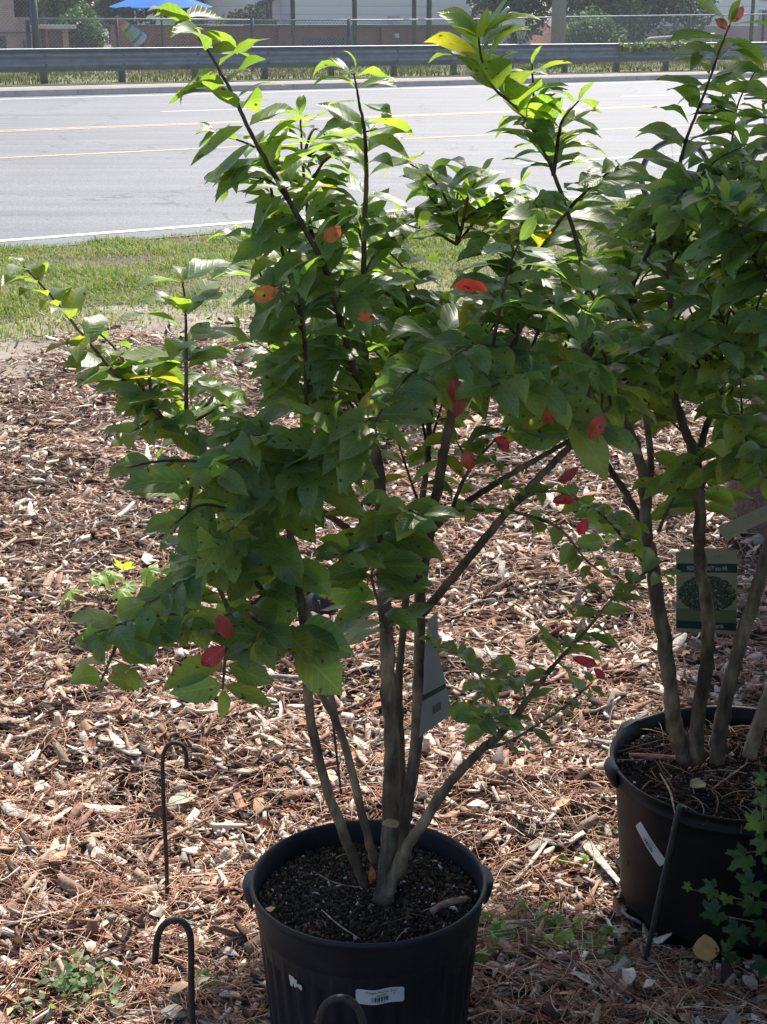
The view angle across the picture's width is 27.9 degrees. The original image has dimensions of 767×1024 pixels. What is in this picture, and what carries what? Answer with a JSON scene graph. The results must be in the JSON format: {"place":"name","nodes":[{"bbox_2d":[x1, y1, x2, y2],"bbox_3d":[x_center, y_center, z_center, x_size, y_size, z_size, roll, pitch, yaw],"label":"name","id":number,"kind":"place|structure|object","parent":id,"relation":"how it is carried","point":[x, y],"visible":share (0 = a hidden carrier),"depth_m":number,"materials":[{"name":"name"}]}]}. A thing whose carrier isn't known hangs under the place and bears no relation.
{"place":"outdoors","nodes":[
{"label":"outdoors","id":0,"kind":"place"},
{"bbox_2d":[0,0,38,48],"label":"brick building","id":1,"kind":"structure","parent":0,"point":[16,21],"depth_m":56.95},
{"bbox_2d":[0,36,6,48],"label":"door","id":2,"kind":"structure","parent":1,"relation":"in","point":[3,40],"depth_m":56.72,"materials":[{"name":"grey metal"}]},
{"bbox_2d":[107,24,460,47],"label":"brick building","id":3,"kind":"structure","parent":0,"point":[127,43],"depth_m":63.03,"materials":[{"name":"brown brick"}]},
{"bbox_2d":[303,38,343,46],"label":"garage door","id":4,"kind":"structure","parent":3,"relation":"in","point":[307,40],"depth_m":62.81,"materials":[{"name":"grey metal"}]},
{"bbox_2d":[0,77,766,249],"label":"road","id":5,"kind":"structure","parent":0,"point":[62,193],"depth_m":22.00,"materials":[{"name":"grey asphalt"}]},
{"bbox_2d":[0,191,648,241],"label":"edge line","id":6,"kind":"object","parent":5,"relation":"on","point":[184,226],"depth_m":13.22,"materials":[{"name":"white paint"}]},
{"bbox_2d":[1,122,751,157],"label":"line","id":7,"kind":"object","parent":5,"relation":"on","point":[282,144],"depth_m":21.77,"materials":[{"name":"yellow paint"}]},
{"bbox_2d":[0,102,761,131],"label":"line","id":8,"kind":"object","parent":5,"relation":"on","point":[314,119],"depth_m":27.75,"materials":[{"name":"yellow paint"}]},
{"bbox_2d":[25,79,739,98],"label":"edge line","id":9,"kind":"object","parent":5,"relation":"on","point":[334,90],"depth_m":41.13,"materials":[{"name":"white paint"}]},
{"bbox_2d":[513,153,680,163],"bbox_3d":[2.905,-4.628,20.172,3.000,0.001,0.120,-11,21,-32],"label":"road marking","id":10,"kind":"object","parent":5,"relation":"on","point":[594,159],"visible":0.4,"depth_m":20.16,"materials":[{"name":"white paint"}]},
{"bbox_2d":[0,29,766,1023],"bbox_3d":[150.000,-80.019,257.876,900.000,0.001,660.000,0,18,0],"label":"ground","id":11,"kind":"structure","parent":0,"point":[506,597],"depth_m":4.88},
{"bbox_2d":[3,484,38,492],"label":"stick","id":12,"kind":"object","parent":11,"relation":"on","point":[16,489],"visible":0.99,"depth_m":5.79,"materials":[{"name":"brown wood"}]},
{"bbox_2d":[23,399,44,405],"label":"weed","id":13,"kind":"object","parent":11,"relation":"on","point":[36,404],"visible":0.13,"depth_m":7.14,"materials":[{"name":"green plant"}]},
{"bbox_2d":[38,0,125,42],"bbox_3d":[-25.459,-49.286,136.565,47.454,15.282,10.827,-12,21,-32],"label":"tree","id":14,"kind":"object","parent":11,"relation":"on","point":[104,28],"depth_m":136.55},
{"bbox_2d":[59,558,169,612],"bbox_3d":[-0.753,0.238,4.586,0.331,0.174,0.318,9,20,27],"label":"yellow green seedling","id":15,"kind":"object","parent":11,"relation":"on","point":[107,577],"visible":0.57,"depth_m":4.58,"materials":[{"name":"green plant"}]},
{"bbox_2d":[151,917,195,1023],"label":"hook stake","id":16,"kind":"object","parent":11,"relation":"on","point":[164,924],"visible":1,"depth_m":2.28,"materials":[{"name":"black metal"}]},
{"bbox_2d":[160,740,188,902],"bbox_3d":[-0.409,0.646,3.049,0.060,0.425,0.009,0,18,0],"label":"hook stake","id":17,"kind":"object","parent":11,"relation":"on","point":[162,771],"visible":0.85,"depth_m":3.02,"materials":[{"name":"black metal"}]},
{"bbox_2d":[142,723,216,733],"bbox_3d":[-0.507,0.533,3.839,0.205,0.016,0.063,-5,18,-14],"label":"stick","id":18,"kind":"object","parent":11,"relation":"on","point":[167,725],"visible":0.11,"depth_m":3.84,"materials":[{"name":"brown wood"}]},
{"bbox_2d":[181,0,207,24],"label":"dark tree","id":19,"kind":"object","parent":11,"relation":"on","point":[199,17],"visible":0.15,"depth_m":83.60,"materials":[{"name":"green plant"}]},
{"bbox_2d":[313,994,366,1023],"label":"hook stake","id":20,"kind":"object","parent":11,"relation":"on","point":[327,1003],"visible":1,"depth_m":1.89,"materials":[{"name":"black metal"}]},
{"bbox_2d":[242,820,493,1023],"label":"nursery pot","id":21,"kind":"object","parent":11,"relation":"on","point":[408,957],"visible":0.84,"depth_m":2.47,"materials":[{"name":"black plastic"}]},
{"bbox_2d":[266,907,274,911],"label":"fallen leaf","id":22,"kind":"object","parent":21,"relation":"in","point":[269,909],"visible":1,"depth_m":2.48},
{"bbox_2d":[321,909,360,939],"bbox_3d":[-0.069,0.654,2.442,0.006,0.003,0.106,-13,22,-35],"label":"stick","id":23,"kind":"object","parent":21,"relation":"on","point":[343,928],"visible":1,"depth_m":2.44,"materials":[{"name":"brown wood"}]},
{"bbox_2d":[1,0,680,905],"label":"crape myrtle","id":24,"kind":"object","parent":21,"relation":"in","point":[261,480],"visible":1,"depth_m":2.14,"materials":[{"name":"green plant"}]},
{"bbox_2d":[419,612,450,736],"bbox_3d":[0.078,0.251,2.438,0.014,0.190,0.098,12,21,33],"label":"care label","id":25,"kind":"object","parent":24,"relation":"hanging from","point":[435,701],"visible":0.85,"depth_m":2.44,"materials":[{"name":"white plastic"}]},
{"bbox_2d":[313,871,374,888],"bbox_3d":[-0.063,0.613,2.548,0.131,0.003,0.018,8,19,25],"label":"stick","id":26,"kind":"object","parent":21,"relation":"on","point":[339,883],"visible":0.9,"depth_m":2.54,"materials":[{"name":"brown wood"}]},
{"bbox_2d":[429,896,470,913],"bbox_3d":[0.106,0.634,2.494,0.078,0.013,0.019,-11,20,-30],"label":"bark chunk","id":27,"kind":"object","parent":21,"relation":"on","point":[443,904],"visible":1,"depth_m":2.49,"materials":[{"name":"brown wood"}]},
{"bbox_2d":[0,192,764,375],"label":"grass","id":28,"kind":"structure","parent":11,"relation":"on","point":[133,278],"depth_m":11.02,"materials":[{"name":"green plant"}]},
{"bbox_2d":[0,310,766,1023],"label":"mulch","id":29,"kind":"object","parent":11,"relation":"on","point":[344,704],"visible":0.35,"depth_m":3.76,"materials":[{"name":"brown plant"}]},
{"bbox_2d":[0,996,34,1015],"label":"stick","id":30,"kind":"object","parent":29,"relation":"on","point":[2,1002],"visible":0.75,"depth_m":2.75,"materials":[{"name":"brown wood"}]},
{"bbox_2d":[24,591,56,598],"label":"stick","id":31,"kind":"object","parent":29,"relation":"on","point":[35,594],"visible":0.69,"depth_m":4.71,"materials":[{"name":"brown wood"}]},
{"bbox_2d":[27,786,67,802],"bbox_3d":[-0.759,0.641,3.494,0.110,0.018,0.035,-13,22,-36],"label":"bark chunk","id":32,"kind":"object","parent":29,"relation":"on","point":[53,791],"visible":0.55,"depth_m":3.52,"materials":[{"name":"brown wood"}]},
{"bbox_2d":[6,934,139,1023],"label":"creeping groundcover","id":33,"kind":"object","parent":29,"relation":"on","point":[62,981],"visible":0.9,"depth_m":2.77,"materials":[{"name":"green plant"}]},
{"bbox_2d":[126,1007,144,1019],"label":"stick","id":34,"kind":"object","parent":29,"relation":"on","point":[135,1011],"visible":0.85,"depth_m":2.72,"materials":[{"name":"brown wood"}]},
{"bbox_2d":[150,806,170,826],"bbox_3d":[-0.496,0.678,3.418,0.048,0.047,0.061,0,18,0],"label":"pine cone","id":35,"kind":"object","parent":29,"relation":"on","point":[156,812],"visible":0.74,"depth_m":3.40,"materials":[{"name":"brown wood"}]},
{"bbox_2d":[148,815,212,863],"bbox_3d":[-0.446,0.700,3.316,0.037,0.012,0.232,10,20,28],"label":"stick","id":36,"kind":"object","parent":29,"relation":"on","point":[159,845],"visible":0.97,"depth_m":3.32,"materials":[{"name":"brown wood"}]},
{"bbox_2d":[169,791,196,803],"bbox_3d":[-0.451,0.645,3.470,0.063,0.013,0.046,0,18,0],"label":"fallen leaf","id":37,"kind":"object","parent":29,"relation":"on","point":[177,796],"visible":0.99,"depth_m":3.47,"materials":[{"name":"beige plant"}]},
{"bbox_2d":[184,968,220,1001],"bbox_3d":[-0.327,0.869,2.791,0.071,0.057,0.097,-6,19,-18],"label":"tiny seedling","id":38,"kind":"object","parent":29,"relation":"on","point":[206,971],"visible":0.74,"depth_m":2.81,"materials":[{"name":"green plant"}]},
{"bbox_2d":[207,907,233,915],"bbox_3d":[-0.322,0.787,3.049,0.055,0.012,0.027,-9,20,-25],"label":"bark chunk","id":39,"kind":"object","parent":29,"relation":"on","point":[218,911],"visible":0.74,"depth_m":3.04,"materials":[{"name":"brown wood"}]},
{"bbox_2d":[209,822,246,828],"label":"stick","id":40,"kind":"object","parent":29,"relation":"on","point":[226,825],"visible":1,"depth_m":3.36,"materials":[{"name":"brown wood"}]},
{"bbox_2d":[268,673,300,679],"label":"stick","id":41,"kind":"object","parent":29,"relation":"on","point":[284,676],"visible":0.45,"depth_m":4.13,"materials":[{"name":"brown wood"}]},
{"bbox_2d":[272,684,302,692],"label":"stick","id":42,"kind":"object","parent":29,"relation":"on","point":[282,688],"visible":0.75,"depth_m":4.04,"materials":[{"name":"brown wood"}]},
{"bbox_2d":[283,757,323,803],"bbox_3d":[-0.178,0.620,3.568,0.031,0.014,0.240,-8,19,-24],"label":"stick","id":43,"kind":"object","parent":29,"relation":"on","point":[309,780],"visible":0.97,"depth_m":3.58,"materials":[{"name":"brown wood"}]},
{"bbox_2d":[306,593,337,615],"bbox_3d":[-0.184,0.273,4.589,0.122,0.144,0.131,0,18,0],"label":"plant tag","id":44,"kind":"object","parent":29,"relation":"on","point":[311,600],"visible":0.23,"depth_m":4.54,"materials":[{"name":"black plastic"}]},
{"bbox_2d":[317,600,342,801],"bbox_3d":[-0.116,0.449,3.453,0.079,0.517,0.010,16,24,41],"label":"thin stake","id":45,"kind":"object","parent":29,"relation":"on","point":[333,728],"visible":0.28,"depth_m":3.47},
{"bbox_2d":[0,316,766,1023],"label":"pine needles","id":46,"kind":"object","parent":29,"relation":"on","point":[666,976],"visible":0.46,"depth_m":3.46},
{"bbox_2d":[449,694,470,705],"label":"weed","id":47,"kind":"object","parent":29,"relation":"on","point":[457,701],"visible":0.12,"depth_m":3.97,"materials":[{"name":"green plant"}]},
{"bbox_2d":[522,837,561,853],"bbox_3d":[0.337,0.710,3.284,0.088,0.016,0.046,-6,18,-18],"label":"bark chunk","id":48,"kind":"object","parent":29,"relation":"on","point":[533,846],"visible":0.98,"depth_m":3.28,"materials":[{"name":"brown wood"}]},
{"bbox_2d":[555,879,576,888],"bbox_3d":[0.368,0.759,3.135,0.023,0.010,0.048,-13,22,-36],"label":"bark chunk","id":49,"kind":"object","parent":29,"relation":"on","point":[561,882],"visible":1,"depth_m":3.13,"materials":[{"name":"brown wood"}]},
{"bbox_2d":[556,853,598,867],"bbox_3d":[0.410,0.736,3.250,0.091,0.035,0.050,3,18,10],"label":"weed","id":50,"kind":"object","parent":29,"relation":"on","point":[583,856],"visible":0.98,"depth_m":3.24,"materials":[{"name":"green plant"}]},
{"bbox_2d":[579,839,619,885],"bbox_3d":[0.461,0.731,3.217,0.028,0.012,0.190,-6,19,-19],"label":"stick","id":51,"kind":"object","parent":29,"relation":"on","point":[599,859],"visible":0.98,"depth_m":3.23,"materials":[{"name":"brown wood"}]},
{"bbox_2d":[592,817,617,837],"bbox_3d":[0.505,0.696,3.358,0.119,0.044,0.071,10,20,28],"label":"weed","id":52,"kind":"object","parent":29,"relation":"on","point":[599,828],"visible":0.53,"depth_m":3.37,"materials":[{"name":"green plant"}]},
{"bbox_2d":[611,925,627,933],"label":"fallen leaf","id":53,"kind":"object","parent":29,"relation":"on","point":[619,929],"visible":0.74,"depth_m":2.98,"materials":[{"name":"beige plant"}]},
{"bbox_2d":[643,804,686,960],"bbox_3d":[0.520,0.698,2.849,0.074,0.349,0.022,-5,18,-16],"label":"leaning rod","id":54,"kind":"object","parent":29,"relation":"on","point":[680,808],"visible":0.94,"depth_m":2.83,"materials":[{"name":"black metal"}]},
{"bbox_2d":[693,934,718,960],"bbox_3d":[0.567,0.770,2.712,0.047,0.057,0.012,0,18,0],"label":"fallen leaf","id":55,"kind":"object","parent":29,"relation":"on","point":[705,947],"visible":1,"depth_m":2.71,"materials":[{"name":"yellow plant"}]},
{"bbox_2d":[681,767,766,978],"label":"lobed vine","id":56,"kind":"object","parent":29,"relation":"on","point":[740,860],"visible":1,"depth_m":2.73,"materials":[{"name":"green plant"}]},
{"bbox_2d":[0,315,766,1023],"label":"dry leaves","id":57,"kind":"object","parent":11,"relation":"on","point":[626,977],"visible":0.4,"depth_m":3.55,"materials":[{"name":"brown plant"}]},
{"bbox_2d":[0,47,766,85],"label":"verge","id":58,"kind":"structure","parent":11,"relation":"on","point":[235,79],"depth_m":47.25,"materials":[{"name":"green plant"}]},
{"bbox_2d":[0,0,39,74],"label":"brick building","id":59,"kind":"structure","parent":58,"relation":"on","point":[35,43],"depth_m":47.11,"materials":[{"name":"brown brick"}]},
{"bbox_2d":[30,24,76,47],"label":"brick shed","id":60,"kind":"structure","parent":58,"relation":"on","point":[58,30],"depth_m":59.79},
{"bbox_2d":[48,31,62,47],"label":"door","id":61,"kind":"structure","parent":60,"relation":"in","point":[53,44],"depth_m":59.77,"materials":[{"name":"grey metal"}]},
{"bbox_2d":[37,0,98,23],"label":"dark tree","id":62,"kind":"object","parent":58,"relation":"on","point":[55,8],"visible":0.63,"depth_m":76.89,"materials":[{"name":"green plant"}]},
{"bbox_2d":[58,1,106,48],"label":"round bush","id":63,"kind":"object","parent":58,"relation":"on","point":[96,27],"visible":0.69,"depth_m":61.93,"materials":[{"name":"green plant"}]},
{"bbox_2d":[114,15,146,47],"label":"folded parasol","id":64,"kind":"object","parent":58,"relation":"on","point":[139,40],"visible":0.62,"depth_m":55.08,"materials":[{"name":"multicoloured fabric"}]},
{"bbox_2d":[95,0,166,31],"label":"dark tree","id":65,"kind":"object","parent":58,"relation":"on","point":[109,12],"visible":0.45,"depth_m":83.19,"materials":[{"name":"green plant"}]},
{"bbox_2d":[38,18,254,74],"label":"chain link fence","id":66,"kind":"object","parent":58,"relation":"on","point":[251,27],"visible":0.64,"depth_m":48.84,"materials":[{"name":"silver metal"}]},
{"bbox_2d":[109,0,211,46],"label":"blue parasol","id":67,"kind":"object","parent":58,"relation":"on","point":[140,4],"visible":0.73,"depth_m":54.46,"materials":[{"name":"fabric"}]},
{"bbox_2d":[214,2,277,24],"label":"round bush","id":68,"kind":"object","parent":58,"relation":"on","point":[256,15],"visible":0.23,"depth_m":76.81,"materials":[{"name":"green plant"}]},
{"bbox_2d":[290,0,295,45],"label":"tall pole","id":69,"kind":"object","parent":58,"relation":"on","point":[292,9],"depth_m":54.31,"materials":[{"name":"grey metal"}]},
{"bbox_2d":[134,0,530,44],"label":"pale metal building","id":70,"kind":"structure","parent":58,"relation":"on","point":[342,9],"depth_m":80.80,"materials":[{"name":"white metal"}]},
{"bbox_2d":[352,0,356,45],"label":"tall pole","id":71,"kind":"object","parent":58,"relation":"on","point":[354,9],"visible":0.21,"depth_m":55.68,"materials":[{"name":"grey metal"}]},
{"bbox_2d":[0,42,766,83],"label":"guardrail","id":72,"kind":"object","parent":58,"relation":"on","point":[44,61],"visible":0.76,"depth_m":44.63,"materials":[{"name":"metal"}]},
{"bbox_2d":[617,40,715,54],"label":"guardrail vine","id":73,"kind":"object","parent":72,"relation":"attached to","point":[636,47],"visible":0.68,"depth_m":51.59,"materials":[{"name":"green plant"}]},
{"bbox_2d":[412,0,415,66],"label":"tall pole","id":74,"kind":"object","parent":58,"relation":"on","point":[413,17],"visible":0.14,"depth_m":55.43,"materials":[{"name":"grey metal"}]},
{"bbox_2d":[426,0,431,44],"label":"tall pole","id":75,"kind":"object","parent":58,"relation":"on","point":[428,9],"visible":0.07,"depth_m":55.73,"materials":[{"name":"grey metal"}]},
{"bbox_2d":[254,14,766,69],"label":"chain link fence","id":76,"kind":"object","parent":58,"relation":"on","point":[349,31],"visible":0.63,"depth_m":57.04,"materials":[{"name":"silver metal"}]},
{"bbox_2d":[498,6,526,43],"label":"basketball hoop","id":77,"kind":"object","parent":58,"relation":"on","point":[505,10],"visible":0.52,"depth_m":62.93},
{"bbox_2d":[466,0,586,44],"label":"oak tree","id":78,"kind":"object","parent":58,"relation":"on","point":[528,6],"visible":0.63,"depth_m":70.01,"materials":[{"name":"green plant"}]},
{"bbox_2d":[550,0,566,66],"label":"utility pole","id":79,"kind":"object","parent":58,"relation":"on","point":[558,26],"depth_m":56.00,"materials":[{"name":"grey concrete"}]},
{"bbox_2d":[565,3,628,43],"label":"vine bush","id":80,"kind":"object","parent":58,"relation":"on","point":[586,30],"visible":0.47,"depth_m":60.74,"materials":[{"name":"green plant"}]},
{"bbox_2d":[546,0,719,43],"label":"oak tree","id":81,"kind":"object","parent":58,"relation":"on","point":[628,7],"visible":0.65,"depth_m":72.80,"materials":[{"name":"green plant"}]},
{"bbox_2d":[645,33,714,41],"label":"handrail","id":82,"kind":"object","parent":58,"relation":"on","point":[658,37],"visible":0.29,"depth_m":64.75,"materials":[{"name":"white metal"}]},
{"bbox_2d":[749,0,754,41],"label":"tall pole","id":83,"kind":"object","parent":58,"relation":"on","point":[752,12],"depth_m":66.25,"materials":[{"name":"grey metal"}]},
{"bbox_2d":[511,778,536,787],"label":"stick","id":84,"kind":"object","parent":11,"relation":"on","point":[532,779],"visible":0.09,"depth_m":3.56,"materials":[{"name":"brown wood"}]},
{"bbox_2d":[474,898,615,976],"bbox_3d":[0.266,0.815,2.936,0.351,0.085,0.237,0,18,0],"label":"lobed weed","id":85,"kind":"object","parent":11,"relation":"on","point":[567,933],"visible":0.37,"depth_m":2.91,"materials":[{"name":"green plant"}]},
{"bbox_2d":[516,932,634,988],"bbox_3d":[0.352,0.843,2.859,0.230,0.065,0.176,0,18,0],"label":"lobed weed","id":86,"kind":"object","parent":11,"relation":"on","point":[589,935],"visible":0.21,"depth_m":2.87,"materials":[{"name":"green plant"}]},
{"bbox_2d":[604,705,766,960],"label":"nursery pot","id":87,"kind":"object","parent":11,"relation":"on","point":[711,826],"visible":0.8,"depth_m":2.94,"materials":[{"name":"plastic"}]},
{"bbox_2d":[515,0,766,764],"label":"crape myrtle","id":88,"kind":"object","parent":87,"relation":"in","point":[720,204],"visible":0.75,"depth_m":2.57,"materials":[{"name":"green plant"}]},
{"bbox_2d":[676,549,736,633],"bbox_3d":[0.614,0.153,2.929,0.124,0.168,0.032,-3,18,-9],"label":"picture tag","id":89,"kind":"object","parent":88,"relation":"hanging from","point":[722,570],"visible":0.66,"depth_m":2.93,"materials":[{"name":"green plastic"}]},
{"bbox_2d":[717,505,766,540],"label":"strip tag","id":90,"kind":"object","parent":88,"relation":"attached to","point":[735,527],"visible":1,"depth_m":2.76,"materials":[{"name":"white plastic"}]},
{"bbox_2d":[629,753,675,759],"bbox_3d":[0.547,0.486,3.057,0.121,0.012,0.012,3,18,10],"label":"bark chunk","id":91,"kind":"object","parent":87,"relation":"on","point":[655,756],"visible":0.78,"depth_m":3.06,"materials":[{"name":"brown wood"}]},
{"bbox_2d":[659,773,674,812],"bbox_3d":[0.531,0.522,2.861,0.010,0.005,0.157,0,18,0],"label":"stick","id":92,"kind":"object","parent":87,"relation":"on","point":[669,790],"visible":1,"depth_m":2.87,"materials":[{"name":"brown wood"}]},
{"bbox_2d":[690,778,705,787],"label":"fallen leaf","id":93,"kind":"object","parent":87,"relation":"on","point":[697,783],"visible":1,"depth_m":2.95,"materials":[{"name":"beige plant"}]},
{"bbox_2d":[711,762,748,789],"bbox_3d":[0.672,0.510,2.981,0.004,0.005,0.148,14,23,38],"label":"stick","id":94,"kind":"object","parent":87,"relation":"on","point":[728,777],"visible":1,"depth_m":2.97,"materials":[{"name":"brown wood"}]},
{"bbox_2d":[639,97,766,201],"bbox_3d":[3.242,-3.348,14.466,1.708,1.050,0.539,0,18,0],"label":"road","id":95,"kind":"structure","parent":11,"relation":"on","point":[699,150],"depth_m":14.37,"materials":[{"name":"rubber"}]},
{"bbox_2d":[690,538,723,547],"bbox_3d":[1.111,0.098,5.216,0.214,0.010,0.027,-13,22,-35],"label":"bark chunk","id":96,"kind":"object","parent":11,"relation":"on","point":[708,541],"visible":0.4,"depth_m":5.21,"materials":[{"name":"brown wood"}]},
{"bbox_2d":[706,373,766,557],"bbox_3d":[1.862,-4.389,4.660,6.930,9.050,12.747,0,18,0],"label":"tree trunk","id":97,"kind":"object","parent":11,"relation":"on","point":[746,506],"visible":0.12,"depth_m":5.22,"materials":[{"name":"brown wood"}]},
{"bbox_2d":[0,69,766,96],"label":"pavement","id":98,"kind":"structure","parent":0,"point":[72,90],"depth_m":42.05,"materials":[{"name":"concrete"}]},
{"bbox_2d":[0,254,766,380],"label":"sandy ground","id":99,"kind":"structure","parent":0,"point":[31,344],"depth_m":9.04,"materials":[{"name":"soil"}]},
{"bbox_2d":[530,0,766,44],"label":"pale block building","id":100,"kind":"structure","parent":0,"point":[725,5],"depth_m":81.80,"materials":[{"name":"concrete"}]},
{"bbox_2d":[758,10,766,26],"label":"window","id":101,"kind":"structure","parent":100,"relation":"in","point":[760,11],"depth_m":82.33,"materials":[{"name":"grey glass"}]}
]}

